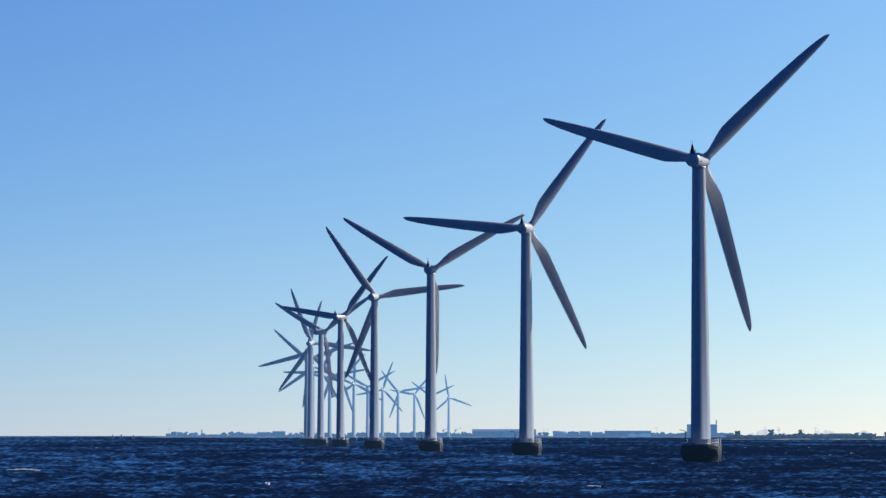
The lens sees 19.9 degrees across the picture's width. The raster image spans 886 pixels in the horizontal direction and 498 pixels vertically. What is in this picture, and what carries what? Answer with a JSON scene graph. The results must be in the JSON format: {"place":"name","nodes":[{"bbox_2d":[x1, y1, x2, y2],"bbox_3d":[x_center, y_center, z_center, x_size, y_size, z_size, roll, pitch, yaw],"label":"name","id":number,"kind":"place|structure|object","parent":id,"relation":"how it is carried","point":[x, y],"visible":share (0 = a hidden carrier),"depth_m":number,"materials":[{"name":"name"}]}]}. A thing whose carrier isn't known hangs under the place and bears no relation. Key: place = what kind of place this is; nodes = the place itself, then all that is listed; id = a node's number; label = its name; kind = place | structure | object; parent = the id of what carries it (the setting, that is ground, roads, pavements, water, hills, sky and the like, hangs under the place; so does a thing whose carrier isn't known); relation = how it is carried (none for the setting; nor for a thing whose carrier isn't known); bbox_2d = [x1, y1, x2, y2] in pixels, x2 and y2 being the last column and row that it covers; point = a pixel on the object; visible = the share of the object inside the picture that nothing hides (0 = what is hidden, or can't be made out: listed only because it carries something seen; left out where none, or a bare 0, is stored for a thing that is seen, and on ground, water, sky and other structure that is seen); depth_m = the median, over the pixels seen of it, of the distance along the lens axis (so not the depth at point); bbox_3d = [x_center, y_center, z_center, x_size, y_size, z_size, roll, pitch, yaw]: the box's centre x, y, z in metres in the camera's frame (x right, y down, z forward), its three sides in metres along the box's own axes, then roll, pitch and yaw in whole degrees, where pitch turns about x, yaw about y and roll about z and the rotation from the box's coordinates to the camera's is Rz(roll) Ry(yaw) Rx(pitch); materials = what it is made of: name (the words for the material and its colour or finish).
{"place":"outdoors","nodes":[
{"label":"outdoors","id":0,"kind":"place"},
{"bbox_2d":[0,436,885,497],"bbox_3d":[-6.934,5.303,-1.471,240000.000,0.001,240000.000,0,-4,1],"label":"sea water","id":1,"kind":"structure","parent":0,"point":[284,467],"depth_m":419.81,"materials":[{"name":"blue liquid"}]},
{"bbox_2d":[258,301,345,443],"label":"wind turbine","id":2,"kind":"object","parent":1,"relation":"on","point":[297,356],"visible":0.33,"depth_m":1789.14,"materials":[{"name":"paint"}]},
{"bbox_2d":[284,340,337,398],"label":"wind turbine","id":3,"kind":"object","parent":1,"relation":"on","point":[315,372],"visible":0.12,"depth_m":2327.22,"materials":[{"name":"paint"}]},
{"bbox_2d":[274,329,352,436],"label":"wind turbine","id":4,"kind":"object","parent":1,"relation":"on","point":[293,347],"visible":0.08,"depth_m":1972.24,"materials":[{"name":"paint"}]},
{"bbox_2d":[278,328,353,436],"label":"wind turbine","id":5,"kind":"object","parent":1,"relation":"on","point":[300,376],"visible":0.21,"depth_m":2148.22,"materials":[{"name":"paint"}]},
{"bbox_2d":[275,296,367,445],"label":"wind turbine","id":6,"kind":"object","parent":1,"relation":"on","point":[320,440],"visible":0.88,"depth_m":1425.81,"materials":[{"name":"paint"}]},
{"bbox_2d":[279,289,370,443],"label":"wind turbine","id":7,"kind":"object","parent":1,"relation":"on","point":[308,351],"visible":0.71,"depth_m":1605.38,"materials":[{"name":"paint"}]},
{"bbox_2d":[281,256,387,446],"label":"wind turbine","id":8,"kind":"object","parent":1,"relation":"on","point":[340,440],"visible":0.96,"depth_m":1247.56,"materials":[{"name":"paint"}]},
{"bbox_2d":[314,354,364,412],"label":"wind turbine","id":9,"kind":"object","parent":1,"relation":"on","point":[346,391],"visible":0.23,"depth_m":2687.20,"materials":[{"name":"paint"}]},
{"bbox_2d":[324,369,364,440],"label":"wind turbine","id":10,"kind":"object","parent":1,"relation":"on","point":[329,433],"visible":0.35,"depth_m":2500.61,"materials":[{"name":"paint"}]},
{"bbox_2d":[327,361,382,440],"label":"wind turbine","id":11,"kind":"object","parent":1,"relation":"on","point":[353,438],"visible":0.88,"depth_m":2860.50,"materials":[{"name":"paint"}]},
{"bbox_2d":[348,371,394,439],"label":"wind turbine","id":12,"kind":"object","parent":1,"relation":"on","point":[367,404],"visible":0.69,"depth_m":3039.92,"materials":[{"name":"paint"}]},
{"bbox_2d":[355,362,401,439],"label":"wind turbine","id":13,"kind":"object","parent":1,"relation":"on","point":[382,390],"visible":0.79,"depth_m":3219.43,"materials":[{"name":"paint"}]},
{"bbox_2d":[326,227,464,448],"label":"wind turbine","id":14,"kind":"object","parent":1,"relation":"on","point":[372,441],"visible":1,"depth_m":1070.08,"materials":[{"name":"paint"}]},
{"bbox_2d":[381,370,424,439],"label":"wind turbine","id":15,"kind":"object","parent":1,"relation":"on","point":[397,436],"visible":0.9,"depth_m":3401.32,"materials":[{"name":"paint"}]},
{"bbox_2d":[389,380,424,439],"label":"wind turbine","id":16,"kind":"object","parent":1,"relation":"on","point":[413,437],"visible":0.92,"depth_m":3576.30,"materials":[{"name":"paint"}]},
{"bbox_2d":[6,453,854,487],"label":"whitecaps","id":17,"kind":"object","parent":1,"relation":"on","point":[588,486],"visible":0.85,"depth_m":389.18,"materials":[{"name":"white liquid"}]},
{"bbox_2d":[412,382,453,394],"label":"wind turbine","id":18,"kind":"object","parent":1,"relation":"on","point":[440,391],"visible":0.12,"depth_m":3758.45,"materials":[{"name":"paint"}]},
{"bbox_2d":[343,215,524,450],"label":"wind turbine","id":19,"kind":"object","parent":1,"relation":"on","point":[430,442],"visible":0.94,"depth_m":891.84,"materials":[{"name":"paint"}]},
{"bbox_2d":[436,375,470,438],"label":"wind turbine","id":20,"kind":"object","parent":1,"relation":"on","point":[448,420],"visible":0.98,"depth_m":3932.40,"materials":[{"name":"paint"}]},
{"bbox_2d":[403,119,605,454],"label":"wind turbine","id":21,"kind":"object","parent":1,"relation":"on","point":[525,444],"visible":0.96,"depth_m":715.43,"materials":[{"name":"paint"}]},
{"bbox_2d":[543,34,829,461],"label":"wind turbine","id":22,"kind":"object","parent":1,"relation":"on","point":[699,447],"visible":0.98,"depth_m":538.17,"materials":[{"name":"paint"}]},
{"bbox_2d":[160,436,725,436],"bbox_3d":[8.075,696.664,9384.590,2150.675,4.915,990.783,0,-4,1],"label":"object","id":23,"kind":"object","parent":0,"point":[422,436],"visible":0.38,"depth_m":8971.41,"materials":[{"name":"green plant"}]},
{"bbox_2d":[230,433,256,436],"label":"building","id":24,"kind":"structure","parent":23,"relation":"on","point":[244,434],"depth_m":9052.80,"materials":[{"name":"grey metal"}]},
{"bbox_2d":[272,431,284,435],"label":"building","id":25,"kind":"structure","parent":23,"relation":"on","point":[279,433],"depth_m":9049.45,"materials":[{"name":"green metal"}]},
{"bbox_2d":[168,419,723,436],"bbox_3d":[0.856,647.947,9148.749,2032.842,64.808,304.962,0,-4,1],"label":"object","id":26,"kind":"object","parent":23,"relation":"on","point":[484,435],"visible":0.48,"depth_m":9016.30,"materials":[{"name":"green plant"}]},
{"bbox_2d":[173,431,734,436],"bbox_3d":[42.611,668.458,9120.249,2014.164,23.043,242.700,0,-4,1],"label":"airport shore trees","id":27,"kind":"object","parent":23,"relation":"on","point":[386,434],"visible":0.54,"depth_m":9019.80,"materials":[{"name":"green plant"}]},
{"bbox_2d":[472,429,535,436],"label":"building","id":28,"kind":"structure","parent":23,"relation":"on","point":[481,432],"depth_m":9034.20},
{"bbox_2d":[502,431,515,436],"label":"building","id":29,"kind":"structure","parent":28,"relation":"attached to","point":[508,434],"depth_m":8991.02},
{"bbox_2d":[553,431,566,435],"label":"building","id":30,"kind":"structure","parent":23,"relation":"on","point":[561,433],"depth_m":9028.07,"materials":[{"name":"grey metal"}]},
{"bbox_2d":[568,432,578,436],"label":"building","id":31,"kind":"structure","parent":23,"relation":"on","point":[575,434],"depth_m":9026.59,"materials":[{"name":"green concrete"}]},
{"bbox_2d":[580,431,589,436],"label":"building","id":32,"kind":"structure","parent":23,"relation":"on","point":[585,433],"depth_m":9025.96,"materials":[{"name":"green concrete"}]},
{"bbox_2d":[591,432,602,436],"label":"building","id":33,"kind":"structure","parent":23,"relation":"on","point":[598,433],"depth_m":9024.93,"materials":[{"name":"green concrete"}]},
{"bbox_2d":[604,431,650,435],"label":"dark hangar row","id":34,"kind":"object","parent":23,"relation":"on","point":[620,433],"visible":0.56,"depth_m":9023.03,"materials":[{"name":"grey metal"}]},
{"bbox_2d":[628,433,637,436],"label":"tree","id":35,"kind":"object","parent":23,"relation":"on","point":[633,434],"visible":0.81,"depth_m":8947.16,"materials":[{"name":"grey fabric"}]},
{"bbox_2d":[638,432,650,436],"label":"tree","id":36,"kind":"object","parent":23,"relation":"on","point":[644,434],"visible":0.9,"depth_m":8946.32,"materials":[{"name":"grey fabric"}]},
{"bbox_2d":[687,424,716,434],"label":"power station block","id":37,"kind":"structure","parent":23,"relation":"on","point":[713,427],"depth_m":9017.82,"materials":[{"name":"grey concrete"}]},
{"bbox_2d":[0,0,885,435],"label":"sky","id":38,"kind":"structure","parent":0,"point":[171,171],"materials":[{"name":"blue"}]},
{"bbox_2d":[719,437,885,439],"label":"shoreline","id":39,"kind":"structure","parent":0,"point":[882,438],"depth_m":3570.51,"materials":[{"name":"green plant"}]},
{"bbox_2d":[726,429,885,439],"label":"wooded shore trees","id":40,"kind":"object","parent":39,"relation":"on","point":[800,434],"visible":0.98,"depth_m":3584.31,"materials":[{"name":"green plant"}]},
{"bbox_2d":[747,429,884,435],"bbox_3d":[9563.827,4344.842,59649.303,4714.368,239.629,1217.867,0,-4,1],"label":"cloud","id":41,"kind":"structure","parent":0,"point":[762,432],"depth_m":59345.76,"materials":[{"name":"white"}]}
]}

